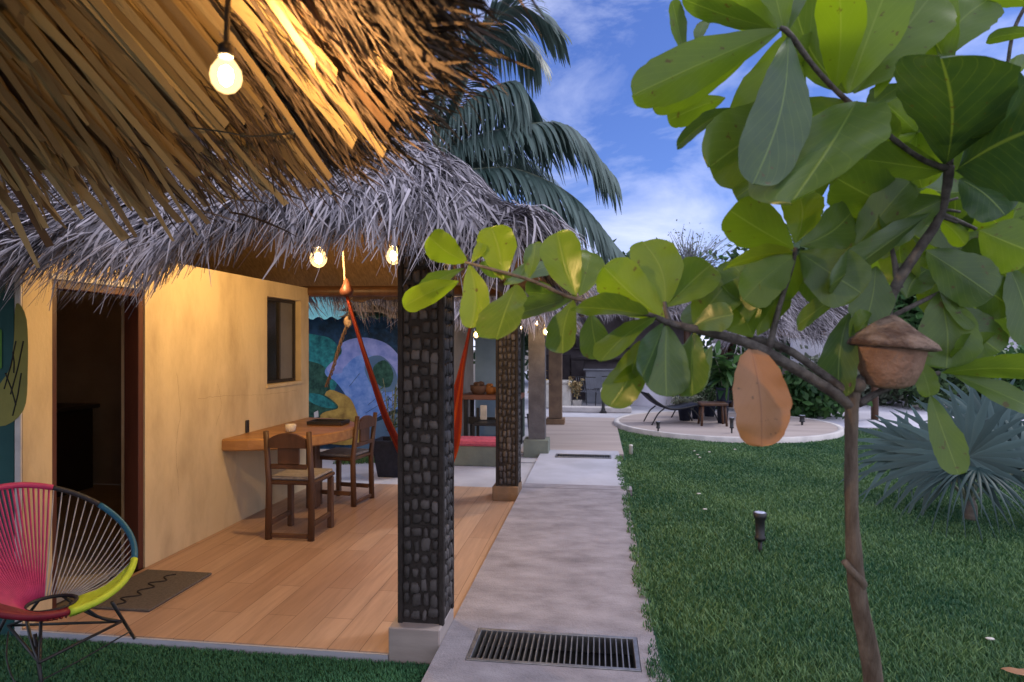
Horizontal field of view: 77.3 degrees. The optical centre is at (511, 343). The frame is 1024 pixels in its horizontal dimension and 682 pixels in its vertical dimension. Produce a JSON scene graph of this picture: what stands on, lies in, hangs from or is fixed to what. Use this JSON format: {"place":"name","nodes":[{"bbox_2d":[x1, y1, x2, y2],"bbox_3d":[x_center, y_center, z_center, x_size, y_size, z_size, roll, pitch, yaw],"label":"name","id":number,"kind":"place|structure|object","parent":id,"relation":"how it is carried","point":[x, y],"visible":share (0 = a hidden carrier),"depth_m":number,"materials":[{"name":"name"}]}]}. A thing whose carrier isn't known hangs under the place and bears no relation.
{"place":"outdoors","nodes":[
{"label":"outdoors","id":0,"kind":"place"},
{"bbox_2d":[0,634,429,681],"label":"turf","id":1,"kind":"structure","parent":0,"point":[216,666],"depth_m":3.14,"materials":[{"name":"plant"}]},
{"bbox_2d":[0,482,137,681],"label":"cord chair","id":2,"kind":"object","parent":1,"relation":"on","point":[22,588],"visible":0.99,"depth_m":3.10,"materials":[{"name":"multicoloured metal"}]},
{"bbox_2d":[20,629,388,661],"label":"porch kerb","id":3,"kind":"structure","parent":1,"relation":"on","point":[293,651],"depth_m":3.31,"materials":[{"name":"concrete"}]},
{"bbox_2d":[0,0,545,267],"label":"palm thatch shelter","id":4,"kind":"object","parent":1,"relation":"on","point":[83,83],"visible":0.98,"depth_m":1.64,"materials":[{"name":"brown plant"}]},
{"bbox_2d":[209,0,242,93],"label":"light bulb","id":5,"kind":"object","parent":4,"relation":"hanging from","point":[225,73],"visible":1,"depth_m":0.93,"materials":[{"name":"white glass"}]},
{"bbox_2d":[191,46,354,174],"bbox_3d":[-0.545,-0.528,1.568,0.370,0.167,0.400,0,0,-36],"label":"knotted cord","id":6,"kind":"object","parent":4,"relation":"attached to","point":[271,134],"visible":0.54,"depth_m":1.51,"materials":[{"name":"brown fabric"}]},
{"bbox_2d":[23,482,514,653],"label":"porch floor","id":7,"kind":"structure","parent":0,"point":[335,587],"depth_m":4.22,"materials":[{"name":"brown wood"}]},
{"bbox_2d":[93,569,211,611],"bbox_3d":[-2.288,1.538,4.023,0.480,0.021,0.610,0,0,8],"label":"doormat","id":8,"kind":"object","parent":7,"relation":"on","point":[148,590],"visible":0.98,"depth_m":4.00,"materials":[{"name":"brown fabric"}]},
{"bbox_2d":[222,417,353,507],"bbox_3d":[-1.909,1.173,6.066,0.808,0.755,1.600,0,0,8],"label":"corner table","id":9,"kind":"object","parent":7,"relation":"on","point":[254,441],"visible":0.64,"depth_m":5.79,"materials":[{"name":"brown wood"}]},
{"bbox_2d":[285,424,295,431],"bbox_3d":[-1.988,0.758,5.750,0.096,0.070,0.096,0,0,8],"label":"cup","id":10,"kind":"object","parent":9,"relation":"on","point":[290,427],"visible":1,"depth_m":5.71,"materials":[{"name":"white ceramic"}]},
{"bbox_2d":[307,419,349,425],"bbox_3d":[-1.807,0.774,6.304,0.350,0.038,0.220,0,0,8],"label":"serving tray","id":11,"kind":"object","parent":9,"relation":"on","point":[331,422],"visible":1,"depth_m":6.21,"materials":[{"name":"brown wood"}]},
{"bbox_2d":[263,431,334,541],"bbox_3d":[-1.733,1.119,5.234,0.412,0.863,0.482,0,0,8],"label":"wooden chair","id":12,"kind":"object","parent":7,"relation":"on","point":[289,446],"visible":1,"depth_m":5.05,"materials":[{"name":"brown wood"}]},
{"bbox_2d":[320,412,376,506],"bbox_3d":[-1.629,1.119,6.308,0.482,0.863,0.412,0,0,16],"label":"wooden chair","id":13,"kind":"object","parent":7,"relation":"on","point":[362,425],"visible":0.88,"depth_m":6.22,"materials":[{"name":"brown wood"}]},
{"bbox_2d":[333,455,374,464],"bbox_3d":[-1.894,1.516,8.552,0.814,0.092,0.683,0,0,8],"label":"grass strip","id":14,"kind":"object","parent":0,"point":[362,460],"depth_m":8.34,"materials":[{"name":"green plant"}]},
{"bbox_2d":[322,460,534,486],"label":"courtyard paving","id":15,"kind":"structure","parent":0,"point":[476,476],"depth_m":7.58,"materials":[{"name":"grey concrete"}]},
{"bbox_2d":[373,380,397,477],"bbox_3d":[-1.427,0.979,7.606,0.380,1.165,0.380,0,0,8],"label":"black planter","id":16,"kind":"object","parent":15,"relation":"on","point":[385,453],"visible":0.55,"depth_m":7.46,"materials":[{"name":"blue plastic"}]},
{"bbox_2d":[454,436,495,466],"bbox_3d":[-0.394,1.389,8.275,0.930,0.347,0.300,0,0,8],"label":"cushioned bench","id":17,"kind":"object","parent":15,"relation":"on","point":[476,450],"visible":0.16,"depth_m":8.15,"materials":[{"name":"pink fabric"}]},
{"bbox_2d":[22,350,866,628],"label":"ground","id":18,"kind":"structure","parent":0,"point":[62,603],"depth_m":4.33,"materials":[{"name":"soil"}]},
{"bbox_2d":[0,129,598,664],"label":"thatched cottage","id":19,"kind":"structure","parent":18,"relation":"on","point":[182,355],"depth_m":3.73,"materials":[{"name":"paint"}]},
{"bbox_2d":[57,403,99,496],"bbox_3d":[-4.967,1.100,5.606,0.630,0.900,2.800,0,0,8],"label":"kitchen counter","id":20,"kind":"object","parent":19,"relation":"in","point":[74,446],"visible":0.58,"depth_m":6.68,"materials":[{"name":"black"}]},
{"bbox_2d":[266,297,303,387],"bbox_3d":[-2.313,-0.014,6.417,0.118,0.869,0.750,0,0,8],"label":"window","id":21,"kind":"structure","parent":19,"relation":"in","point":[280,312],"depth_m":6.44,"materials":[{"name":"brown glass"}]},
{"bbox_2d":[310,235,326,267],"bbox_3d":[-1.422,-0.739,4.700,0.124,0.359,0.122,0,0,8],"label":"light bulb","id":22,"kind":"object","parent":19,"relation":"hanging from","point":[323,262],"visible":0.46,"depth_m":4.66,"materials":[{"name":"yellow glass"}]},
{"bbox_2d":[325,297,352,386],"bbox_3d":[-1.524,0.029,5.688,0.086,0.806,1.384,0,0,-24],"label":"twisted rope","id":23,"kind":"object","parent":19,"relation":"hanging from","point":[347,321],"visible":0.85,"depth_m":5.69,"materials":[{"name":"brown fabric"}]},
{"bbox_2d":[386,239,397,264],"bbox_3d":[-0.647,-0.560,3.500,0.084,0.255,0.083,0,0,8],"label":"light bulb","id":24,"kind":"object","parent":19,"relation":"hanging from","point":[389,256],"visible":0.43,"depth_m":3.47,"materials":[{"name":"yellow glass"}]},
{"bbox_2d":[340,251,471,461],"bbox_3d":[-0.699,0.248,5.705,1.922,1.954,0.429,0,0,-40],"label":"hammock","id":25,"kind":"object","parent":19,"relation":"hanging from","point":[346,290],"visible":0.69,"depth_m":5.27,"materials":[{"name":"fabric"}]},
{"bbox_2d":[309,297,472,451],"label":"painted shed","id":26,"kind":"structure","parent":18,"relation":"on","point":[347,393],"depth_m":9.00,"materials":[{"name":"paint"}]},
{"bbox_2d":[339,296,582,462],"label":"cottage","id":27,"kind":"structure","parent":18,"relation":"on","point":[535,443],"depth_m":8.78,"materials":[{"name":"grey"}]},
{"bbox_2d":[472,405,495,435],"bbox_3d":[-0.250,1.220,9.088,0.580,0.660,0.390,0,0,8],"label":"white porch chair","id":28,"kind":"object","parent":27,"relation":"on","point":[483,421],"visible":0.41,"depth_m":9.23,"materials":[{"name":"black metal"}]},
{"bbox_2d":[462,392,524,443],"bbox_3d":[-0.277,1.155,9.722,0.880,0.790,0.600,0,0,8],"label":"porch table","id":29,"kind":"object","parent":27,"relation":"on","point":[471,397],"visible":0.45,"depth_m":9.51,"materials":[{"name":"brown wood"}]},
{"bbox_2d":[470,381,486,393],"bbox_3d":[-0.508,0.661,9.652,0.252,0.194,0.246,0,0,8],"label":"fruit basket","id":30,"kind":"object","parent":29,"relation":"on","point":[479,387],"visible":1,"depth_m":9.57,"materials":[{"name":"brown wicker"}]},
{"bbox_2d":[485,383,495,393],"bbox_3d":[-0.322,0.677,9.688,0.189,0.161,0.184,0,0,8],"label":"fruit basket","id":31,"kind":"object","parent":29,"relation":"on","point":[489,388],"visible":0.98,"depth_m":9.62,"materials":[{"name":"orange food"}]},
{"bbox_2d":[473,327,527,379],"bbox_3d":[0.048,-1.400,23.641,6.801,6.953,6.326,0,0,-41],"label":"garden tree","id":32,"kind":"object","parent":18,"relation":"on","point":[526,348],"visible":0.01,"depth_m":23.76,"materials":[{"name":"plant"}]},
{"bbox_2d":[396,0,625,265],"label":"coconut palm","id":33,"kind":"object","parent":18,"relation":"on","point":[531,132],"visible":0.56,"depth_m":10.04,"materials":[{"name":"green plant"}]},
{"bbox_2d":[596,237,657,258],"bbox_3d":[4.991,-1.422,26.970,5.968,6.046,6.221,0,0,8],"label":"garden tree","id":34,"kind":"object","parent":18,"relation":"on","point":[624,253],"depth_m":26.89,"materials":[{"name":"plant"}]},
{"bbox_2d":[668,219,734,333],"bbox_3d":[7.405,-1.737,25.915,4.981,6.687,4.354,0,0,8],"label":"bare tree","id":35,"kind":"object","parent":18,"relation":"on","point":[684,252],"visible":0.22,"depth_m":25.70,"materials":[{"name":"grey plant"}]},
{"bbox_2d":[666,339,746,408],"bbox_3d":[4.673,0.786,15.407,2.264,1.899,2.027,0,0,29],"label":"shrub","id":36,"kind":"object","parent":18,"relation":"on","point":[709,343],"visible":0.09,"depth_m":15.00,"materials":[{"name":"green plant"}]},
{"bbox_2d":[614,411,843,442],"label":"round deck","id":37,"kind":"structure","parent":18,"relation":"on","point":[712,429],"depth_m":11.13,"materials":[{"name":"paint"}]},
{"bbox_2d":[656,421,660,430],"bbox_3d":[2.455,1.410,10.750,0.084,0.211,0.083,0,0,8],"label":"garden light","id":38,"kind":"object","parent":37,"relation":"on","point":[658,424],"visible":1,"depth_m":10.73,"materials":[{"name":"black metal"}]},
{"bbox_2d":[641,391,706,424],"bbox_3d":[2.992,1.183,11.900,1.111,0.594,0.568,0,0,-4],"label":"lounge chair","id":39,"kind":"object","parent":37,"relation":"on","point":[680,406],"visible":0.94,"depth_m":11.76,"materials":[{"name":"black fabric"}]},
{"bbox_2d":[668,395,697,420],"bbox_3d":[3.302,1.199,12.280,0.623,0.552,0.619,0,0,8],"label":"potted plant","id":40,"kind":"object","parent":37,"relation":"on","point":[683,415],"visible":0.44,"depth_m":12.22,"materials":[{"name":"green plant"}]},
{"bbox_2d":[688,394,706,418],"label":"potted plant","id":41,"kind":"object","parent":37,"relation":"on","point":[696,409],"visible":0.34,"depth_m":12.53,"materials":[{"name":"green plant"}]},
{"bbox_2d":[671,395,731,420],"bbox_3d":[3.723,1.183,12.702,1.111,0.594,0.568,0,0,36],"label":"lounge chair","id":42,"kind":"object","parent":37,"relation":"on","point":[730,401],"visible":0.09,"depth_m":12.59,"materials":[{"name":"black metal"}]},
{"bbox_2d":[699,385,716,416],"bbox_3d":[3.968,1.136,12.974,0.479,0.678,0.540,0,0,-31],"label":"potted plant","id":43,"kind":"object","parent":37,"relation":"on","point":[708,411],"visible":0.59,"depth_m":12.93,"materials":[{"name":"green plant"}]},
{"bbox_2d":[697,401,727,426],"bbox_3d":[3.635,1.269,11.600,0.481,0.417,0.400,0,0,8],"label":"wooden stool","id":44,"kind":"object","parent":37,"relation":"on","point":[710,403],"visible":1,"depth_m":11.45,"materials":[{"name":"brown wood"}]},
{"bbox_2d":[704,340,741,423],"bbox_3d":[3.937,0.705,11.874,0.917,1.540,0.756,0,0,-41],"label":"tall black planter","id":45,"kind":"object","parent":37,"relation":"on","point":[724,373],"visible":0.88,"depth_m":11.79,"materials":[{"name":"blue plastic"}]},
{"bbox_2d":[729,417,733,432],"bbox_3d":[3.622,1.364,10.550,0.084,0.301,0.083,0,0,8],"label":"garden light","id":46,"kind":"object","parent":37,"relation":"on","point":[731,419],"visible":0.97,"depth_m":10.53,"materials":[{"name":"black metal"}]},
{"bbox_2d":[799,415,805,424],"bbox_3d":[5.259,1.405,11.600,0.120,0.221,0.118,0,0,8],"label":"garden light","id":47,"kind":"object","parent":37,"relation":"on","point":[802,418],"visible":0.96,"depth_m":11.57,"materials":[{"name":"black metal"}]},
{"bbox_2d":[697,251,789,361],"bbox_3d":[9.757,-1.228,26.768,6.507,5.724,6.568,0,0,8],"label":"garden tree","id":48,"kind":"object","parent":18,"relation":"on","point":[722,257],"visible":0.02,"depth_m":26.41,"materials":[{"name":"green plant"}]},
{"bbox_2d":[780,210,912,343],"bbox_3d":[13.057,-2.216,25.381,9.567,7.989,9.684,0,0,8],"label":"garden tree","id":49,"kind":"object","parent":18,"relation":"on","point":[907,301],"depth_m":21.93,"materials":[{"name":"plant"}]},
{"bbox_2d":[893,293,923,329],"bbox_3d":[14.648,-0.996,22.093,8.191,6.590,9.146,0,0,8],"label":"garden tree","id":50,"kind":"object","parent":18,"relation":"on","point":[913,319],"visible":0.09,"depth_m":20.82,"materials":[{"name":"green plant"}]},
{"bbox_2d":[421,483,670,681],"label":"path","id":51,"kind":"structure","parent":0,"point":[557,559],"depth_m":3.93,"materials":[{"name":"concrete"}]},
{"bbox_2d":[465,628,640,671],"bbox_3d":[0.205,1.534,3.128,0.814,0.096,0.339,0,0,8],"label":"drain grate","id":52,"kind":"object","parent":51,"relation":"in","point":[590,651],"visible":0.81,"depth_m":3.22,"materials":[{"name":"metal"}]},
{"bbox_2d":[521,417,623,458],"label":"terrace floor","id":53,"kind":"structure","parent":0,"point":[589,433],"depth_m":10.66,"materials":[{"name":"grey concrete"}]},
{"bbox_2d":[525,450,623,485],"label":"walkway","id":54,"kind":"structure","parent":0,"point":[549,468],"depth_m":7.58,"materials":[{"name":"concrete"}]},
{"bbox_2d":[555,453,610,458],"bbox_3d":[0.941,1.489,8.450,0.730,0.022,0.240,0,0,8],"label":"drain grate","id":55,"kind":"object","parent":54,"relation":"on","point":[580,456],"visible":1,"depth_m":8.45,"materials":[{"name":"metal"}]},
{"bbox_2d":[575,336,578,346],"bbox_3d":[1.756,-0.052,17.320,0.110,0.300,0.105,0,0,8],"label":"bottle","id":56,"kind":"object","parent":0,"point":[576,342],"visible":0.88,"depth_m":17.28,"materials":[{"name":"grey glass"}]},
{"bbox_2d":[562,406,631,412],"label":"white kerb block","id":57,"kind":"structure","parent":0,"point":[588,409],"depth_m":14.25,"materials":[{"name":"paint"}]},
{"bbox_2d":[474,370,734,417],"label":"pale pavement","id":58,"kind":"structure","parent":0,"point":[639,409],"depth_m":14.73,"materials":[{"name":"grey concrete"}]},
{"bbox_2d":[546,380,571,407],"bbox_3d":[1.108,1.214,15.489,0.700,0.648,0.640,0,0,8],"label":"white chest","id":59,"kind":"object","parent":58,"relation":"on","point":[566,398],"visible":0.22,"depth_m":15.17,"materials":[{"name":"beige paint"}]},
{"bbox_2d":[567,376,583,405],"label":"potted plant","id":60,"kind":"object","parent":58,"relation":"on","point":[575,389],"visible":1,"depth_m":15.13,"materials":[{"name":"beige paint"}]},
{"bbox_2d":[575,376,599,405],"bbox_3d":[1.899,1.164,15.555,0.520,0.752,0.641,0,0,29],"label":"wire chair","id":61,"kind":"object","parent":58,"relation":"on","point":[588,390],"visible":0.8,"depth_m":15.36,"materials":[{"name":"black metal"}]},
{"bbox_2d":[599,388,606,412],"bbox_3d":[2.023,1.253,14.200,0.180,0.570,0.180,0,0,8],"label":"white topped bollard","id":62,"kind":"object","parent":58,"relation":"on","point":[603,410],"visible":0.44,"depth_m":14.17,"materials":[{"name":"black metal"}]},
{"bbox_2d":[546,284,690,403],"bbox_3d":[2.769,-0.071,16.773,6.018,3.242,2.977,0,0,8],"label":"open bar","id":63,"kind":"object","parent":58,"relation":"on","point":[575,362],"visible":0.09,"depth_m":17.24,"materials":[{"name":"grey wood"}]},
{"bbox_2d":[631,383,714,406],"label":"curved wall","id":64,"kind":"structure","parent":58,"relation":"on","point":[641,400],"depth_m":15.70,"materials":[{"name":"white concrete"}]},
{"bbox_2d":[716,340,727,406],"bbox_3d":[5.089,0.249,15.500,0.280,2.606,0.280,0,0,8],"label":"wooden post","id":65,"kind":"object","parent":58,"relation":"on","point":[724,351],"visible":0.07,"depth_m":15.39,"materials":[{"name":"brown wood"}]},
{"bbox_2d":[403,0,1023,349],"label":"sky","id":66,"kind":"structure","parent":0,"point":[661,184],"materials":[{"name":"blue"}]},
{"bbox_2d":[688,223,902,374],"bbox_3d":[10.069,-1.917,23.995,8.111,7.066,7.517,0,0,8],"label":"garden tree","id":67,"kind":"object","parent":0,"point":[734,251],"visible":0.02,"depth_m":23.44,"materials":[{"name":"plant"}]},
{"bbox_2d":[614,428,1023,681],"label":"lawn","id":68,"kind":"structure","parent":0,"point":[712,670],"depth_m":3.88,"materials":[{"name":"plant"}]},
{"bbox_2d":[629,444,632,453],"bbox_3d":[1.662,1.495,8.942,0.060,0.170,0.060,0,0,8],"label":"white marker post","id":69,"kind":"object","parent":68,"relation":"on","point":[630,448],"visible":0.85,"depth_m":8.92,"materials":[{"name":"beige paint"}]},
{"bbox_2d":[402,0,1023,681],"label":"almond tree","id":70,"kind":"object","parent":68,"relation":"on","point":[918,168],"visible":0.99,"depth_m":1.33,"materials":[{"name":"green plant"}]},
{"bbox_2d":[846,315,942,388],"bbox_3d":[0.807,0.017,1.361,0.181,0.155,0.183,0,0,8],"label":"clay feeder","id":71,"kind":"object","parent":70,"relation":"on","point":[893,350],"visible":0.94,"depth_m":1.31,"materials":[{"name":"ceramic"}]},
{"bbox_2d":[753,511,766,552],"bbox_3d":[1.834,1.417,4.733,0.096,0.346,0.095,0,0,8],"label":"garden light","id":72,"kind":"object","parent":68,"relation":"on","point":[760,517],"visible":0.9,"depth_m":4.71,"materials":[{"name":"black metal"}]},
{"bbox_2d":[838,378,1023,542],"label":"fan palm","id":73,"kind":"object","parent":68,"relation":"on","point":[992,431],"visible":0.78,"depth_m":5.59,"materials":[{"name":"green plant"}]},
{"bbox_2d":[1000,667,1023,675],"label":"fallen leaf","id":74,"kind":"object","parent":68,"relation":"on","point":[1015,670],"visible":1,"depth_m":2.93,"materials":[{"name":"plant"}]},
{"bbox_2d":[733,402,1023,428],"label":"pale gravel","id":75,"kind":"structure","parent":0,"point":[865,413],"depth_m":13.77,"materials":[{"name":"white gravel"}]},
{"bbox_2d":[733,345,792,375],"bbox_3d":[6.363,0.871,16.743,2.149,2.273,2.717,0,0,26],"label":"shrub","id":76,"kind":"object","parent":75,"relation":"on","point":[780,367],"depth_m":16.88,"materials":[{"name":"green plant"}]},
{"bbox_2d":[707,291,878,419],"bbox_3d":[6.362,-0.011,14.039,3.982,3.222,3.445,0,0,8],"label":"thatch shelter","id":77,"kind":"object","parent":75,"relation":"on","point":[825,323],"visible":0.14,"depth_m":12.97,"materials":[{"name":"grey plant"}]},
{"bbox_2d":[783,363,872,418],"bbox_3d":[6.142,1.179,13.492,2.306,1.655,2.134,0,0,8],"label":"shrub","id":78,"kind":"object","parent":75,"relation":"on","point":[809,400],"visible":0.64,"depth_m":13.10,"materials":[{"name":"green plant"}]},
{"bbox_2d":[800,344,881,403],"bbox_3d":[8.309,0.943,16.622,2.409,1.846,2.217,0,0,8],"label":"shrub","id":79,"kind":"object","parent":75,"relation":"on","point":[815,358],"visible":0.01,"depth_m":16.36,"materials":[{"name":"green plant"}]},
{"bbox_2d":[857,368,918,406],"bbox_3d":[9.604,1.030,16.399,2.847,1.568,2.176,0,0,8],"label":"shrub","id":80,"kind":"object","parent":75,"relation":"on","point":[884,398],"visible":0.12,"depth_m":15.87,"materials":[{"name":"green plant"}]},
{"bbox_2d":[790,335,1017,402],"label":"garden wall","id":81,"kind":"structure","parent":75,"relation":"on","point":[809,351],"depth_m":17.10,"materials":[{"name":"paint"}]},
{"bbox_2d":[890,367,976,408],"bbox_3d":[9.916,0.739,15.271,2.667,2.039,2.375,0,0,-21],"label":"shrub","id":82,"kind":"object","parent":75,"relation":"on","point":[913,391],"visible":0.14,"depth_m":14.86,"materials":[{"name":"green plant"}]},
{"bbox_2d":[947,341,1023,397],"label":"shrub","id":83,"kind":"object","parent":75,"relation":"on","point":[1019,383],"visible":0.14,"depth_m":14.66,"materials":[{"name":"green plant"}]}
]}

